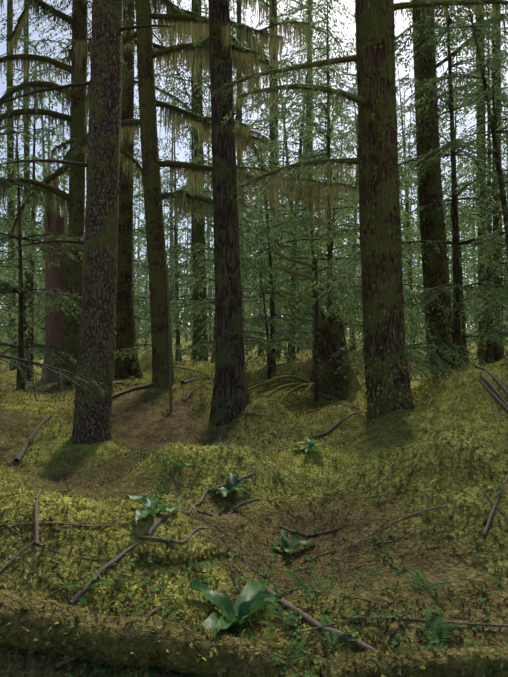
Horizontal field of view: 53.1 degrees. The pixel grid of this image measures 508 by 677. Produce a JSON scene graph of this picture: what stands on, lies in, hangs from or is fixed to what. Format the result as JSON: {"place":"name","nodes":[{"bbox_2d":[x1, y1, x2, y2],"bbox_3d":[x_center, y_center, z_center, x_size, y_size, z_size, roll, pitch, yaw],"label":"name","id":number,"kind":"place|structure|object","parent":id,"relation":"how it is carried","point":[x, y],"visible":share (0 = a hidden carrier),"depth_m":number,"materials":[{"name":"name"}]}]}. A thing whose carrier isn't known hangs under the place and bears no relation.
{"place":"outdoors","nodes":[
{"label":"outdoors","id":0,"kind":"place"},
{"bbox_2d":[0,329,507,676],"bbox_3d":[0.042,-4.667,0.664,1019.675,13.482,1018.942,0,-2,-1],"label":"ground","id":1,"kind":"structure","parent":0,"point":[152,421],"depth_m":4.06,"materials":[{"name":"green plant"}]},
{"bbox_2d":[6,0,16,370],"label":"trunk","id":2,"kind":"object","parent":1,"relation":"on","point":[10,85],"visible":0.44,"depth_m":21.82,"materials":[{"name":"plant"}]},
{"bbox_2d":[23,0,30,315],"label":"trunk","id":3,"kind":"object","parent":1,"relation":"on","point":[26,274],"visible":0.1,"depth_m":24.83,"materials":[{"name":"plant"}]},
{"bbox_2d":[41,207,66,382],"bbox_3d":[-4.926,-1.167,13.049,1.376,5.406,1.404,0,-2,-1],"label":"tree trunk","id":4,"kind":"object","parent":1,"relation":"on","point":[55,277],"visible":0.56,"depth_m":12.79,"materials":[{"name":"brown wood"}]},
{"bbox_2d":[45,144,337,330],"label":"snag splinters","id":5,"kind":"object","parent":4,"relation":"attached to","point":[50,219],"visible":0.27,"depth_m":12.90,"materials":[{"name":"brown wood"}]},
{"bbox_2d":[61,0,87,386],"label":"trunk","id":6,"kind":"object","parent":1,"relation":"on","point":[74,270],"visible":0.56,"depth_m":12.14,"materials":[{"name":"plant"}]},
{"bbox_2d":[12,520,142,526],"bbox_3d":[-0.995,1.071,2.945,0.735,0.104,0.041,1,-2,-32],"label":"stick","id":7,"kind":"object","parent":1,"relation":"on","point":[20,524],"visible":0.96,"depth_m":2.89,"materials":[{"name":"brown wood"}]},
{"bbox_2d":[71,0,122,444],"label":"trunk","id":8,"kind":"object","parent":1,"relation":"on","point":[106,50],"visible":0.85,"depth_m":7.81,"materials":[{"name":"brown plant"}]},
{"bbox_2d":[68,541,138,604],"bbox_3d":[-0.811,1.264,2.765,0.047,0.165,0.499,-1,-2,28],"label":"stick","id":9,"kind":"object","parent":1,"relation":"on","point":[79,594],"visible":0.92,"depth_m":2.75,"materials":[{"name":"brown wood"}]},
{"bbox_2d":[114,0,143,378],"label":"trunk","id":10,"kind":"object","parent":1,"relation":"on","point":[125,327],"visible":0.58,"depth_m":16.28,"materials":[{"name":"brown plant"}]},
{"bbox_2d":[113,383,153,397],"bbox_3d":[-2.713,1.163,11.350,1.092,0.343,0.214,1,-2,-31],"label":"fallen branch","id":11,"kind":"object","parent":1,"relation":"on","point":[131,389],"depth_m":11.38,"materials":[{"name":"brown wood"}]},
{"bbox_2d":[0,590,271,676],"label":"log","id":12,"kind":"object","parent":1,"relation":"on","point":[39,621],"visible":0.96,"depth_m":2.24,"materials":[{"name":"green plant"}]},
{"bbox_2d":[135,0,174,389],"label":"trunk","id":13,"kind":"object","parent":1,"relation":"on","point":[155,239],"visible":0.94,"depth_m":11.70,"materials":[{"name":"brown plant"}]},
{"bbox_2d":[137,526,224,544],"bbox_3d":[-0.384,1.316,3.357,0.191,0.277,0.918,-1,-2,31],"label":"stick","id":14,"kind":"object","parent":1,"relation":"on","point":[145,537],"visible":0.83,"depth_m":3.08,"materials":[{"name":"brown wood"}]},
{"bbox_2d":[138,548,227,565],"bbox_3d":[-0.399,1.301,3.042,0.615,0.174,0.138,1,-2,-35],"label":"mossy stick","id":15,"kind":"object","parent":1,"relation":"on","point":[176,561],"visible":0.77,"depth_m":2.94,"materials":[{"name":"green plant"}]},
{"bbox_2d":[192,0,207,361],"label":"trunk","id":16,"kind":"object","parent":1,"relation":"on","point":[199,234],"visible":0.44,"depth_m":21.80,"materials":[{"name":"plant"}]},
{"bbox_2d":[146,472,256,534],"bbox_3d":[-0.468,1.298,4.043,0.366,0.296,1.988,-1,-2,19],"label":"stick","id":17,"kind":"object","parent":1,"relation":"on","point":[159,520],"visible":0.71,"depth_m":3.90,"materials":[{"name":"brown wood"}]},
{"bbox_2d":[125,368,330,638],"bbox_3d":[0.044,1.232,8.284,2.090,1.228,12.043,0,-2,3],"label":"skunk cabbage","id":18,"kind":"object","parent":1,"relation":"on","point":[253,596],"visible":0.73,"depth_m":2.74,"materials":[{"name":"green plant"}]},
{"bbox_2d":[197,498,259,516],"bbox_3d":[-0.228,1.456,4.369,0.095,0.157,0.790,-2,-3,39],"label":"stick","id":19,"kind":"object","parent":1,"relation":"on","point":[229,513],"visible":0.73,"depth_m":4.48,"materials":[{"name":"brown wood"}]},
{"bbox_2d":[237,0,244,356],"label":"trunk","id":20,"kind":"object","parent":1,"relation":"on","point":[239,21],"visible":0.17,"depth_m":20.19,"materials":[{"name":"plant"}]},
{"bbox_2d":[237,412,261,416],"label":"stick","id":21,"kind":"object","parent":1,"relation":"on","point":[249,413],"visible":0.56,"depth_m":9.41,"materials":[{"name":"brown wood"}]},
{"bbox_2d":[0,0,507,401],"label":"conifer foliage","id":22,"kind":"object","parent":1,"relation":"on","point":[253,241],"visible":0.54,"depth_m":14.62,"materials":[{"name":"green plant"}]},
{"bbox_2d":[0,258,507,676],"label":"moss sprigs","id":23,"kind":"object","parent":1,"relation":"on","point":[363,634],"visible":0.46,"depth_m":3.06,"materials":[{"name":"green plant"}]},
{"bbox_2d":[0,0,507,426],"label":"tree trunks","id":24,"kind":"object","parent":1,"relation":"on","point":[230,398],"visible":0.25,"depth_m":10.45,"materials":[{"name":"brown plant"}]},
{"bbox_2d":[0,0,507,676],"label":"vegetation","id":25,"kind":"object","parent":1,"relation":"on","point":[310,238],"visible":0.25,"depth_m":11.38,"materials":[{"name":"green plant"}]},
{"bbox_2d":[0,0,507,443],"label":"tree branches","id":26,"kind":"object","parent":1,"relation":"on","point":[308,384],"visible":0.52,"depth_m":11.30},
{"bbox_2d":[0,0,507,277],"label":"hanging moss","id":27,"kind":"object","parent":26,"relation":"on","point":[190,27],"visible":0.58,"depth_m":11.96,"materials":[{"name":"green plant"}]},
{"bbox_2d":[0,346,507,676],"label":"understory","id":28,"kind":"object","parent":1,"relation":"on","point":[376,614],"visible":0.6,"depth_m":2.74,"materials":[{"name":"green plant"}]},
{"bbox_2d":[0,264,507,671],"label":"dead wood","id":29,"kind":"object","parent":1,"relation":"on","point":[499,398],"visible":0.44,"depth_m":3.60,"materials":[{"name":"brown wood"}]},
{"bbox_2d":[269,0,280,357],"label":"trunk","id":30,"kind":"object","parent":1,"relation":"on","point":[274,12],"visible":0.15,"depth_m":26.15,"materials":[{"name":"plant"}]},
{"bbox_2d":[279,443,306,450],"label":"stick","id":31,"kind":"object","parent":1,"relation":"on","point":[292,446],"visible":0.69,"depth_m":7.04,"materials":[{"name":"brown wood"}]},
{"bbox_2d":[280,525,341,535],"bbox_3d":[0.464,1.568,4.196,0.603,0.148,0.024,-2,-3,37],"label":"stick","id":32,"kind":"object","parent":1,"relation":"on","point":[303,534],"visible":0.85,"depth_m":4.20,"materials":[{"name":"brown wood"}]},
{"bbox_2d":[263,583,375,652],"bbox_3d":[0.295,1.488,2.707,0.128,0.109,1.012,1,-2,-32],"label":"stick","id":33,"kind":"object","parent":1,"relation":"on","point":[313,622],"visible":0.75,"depth_m":2.55,"materials":[{"name":"brown wood"}]},
{"bbox_2d":[327,0,332,310],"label":"trunk","id":34,"kind":"object","parent":1,"relation":"on","point":[329,253],"visible":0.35,"depth_m":14.89,"materials":[{"name":"plant"}]},
{"bbox_2d":[310,311,361,401],"bbox_3d":[2.086,0.544,12.781,2.333,2.625,2.480,0,-2,-1],"label":"tree stump","id":35,"kind":"object","parent":1,"relation":"on","point":[338,385],"visible":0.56,"depth_m":12.37,"materials":[{"name":"brown wood"}]},
{"bbox_2d":[355,0,413,419],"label":"trunk","id":36,"kind":"object","parent":1,"relation":"on","point":[381,57],"visible":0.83,"depth_m":9.03,"materials":[{"name":"brown plant"}]},
{"bbox_2d":[319,645,507,676],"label":"log","id":37,"kind":"object","parent":1,"relation":"on","point":[473,666],"visible":0.88,"depth_m":2.19,"materials":[{"name":"green plant"}]},
{"bbox_2d":[412,0,452,365],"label":"trunk","id":38,"kind":"object","parent":1,"relation":"on","point":[436,265],"visible":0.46,"depth_m":13.92,"materials":[{"name":"brown plant"}]},
{"bbox_2d":[475,5,486,362],"bbox_3d":[8.655,-11.308,19.509,0.562,25.920,0.486,-1,-2,16],"label":"trunk","id":39,"kind":"object","parent":1,"relation":"on","point":[481,350],"visible":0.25,"depth_m":19.14,"materials":[{"name":"wood"}]},
{"bbox_2d":[492,5,503,361],"bbox_3d":[8.234,-11.289,17.475,0.557,25.920,0.503,2,-3,-39],"label":"trunk","id":40,"kind":"object","parent":1,"relation":"on","point":[498,354],"visible":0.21,"depth_m":17.14,"materials":[{"name":"brown plant"}]},
{"bbox_2d":[0,0,507,330],"label":"sky","id":41,"kind":"structure","parent":0,"point":[181,157],"materials":[{"name":"white"}]}
]}

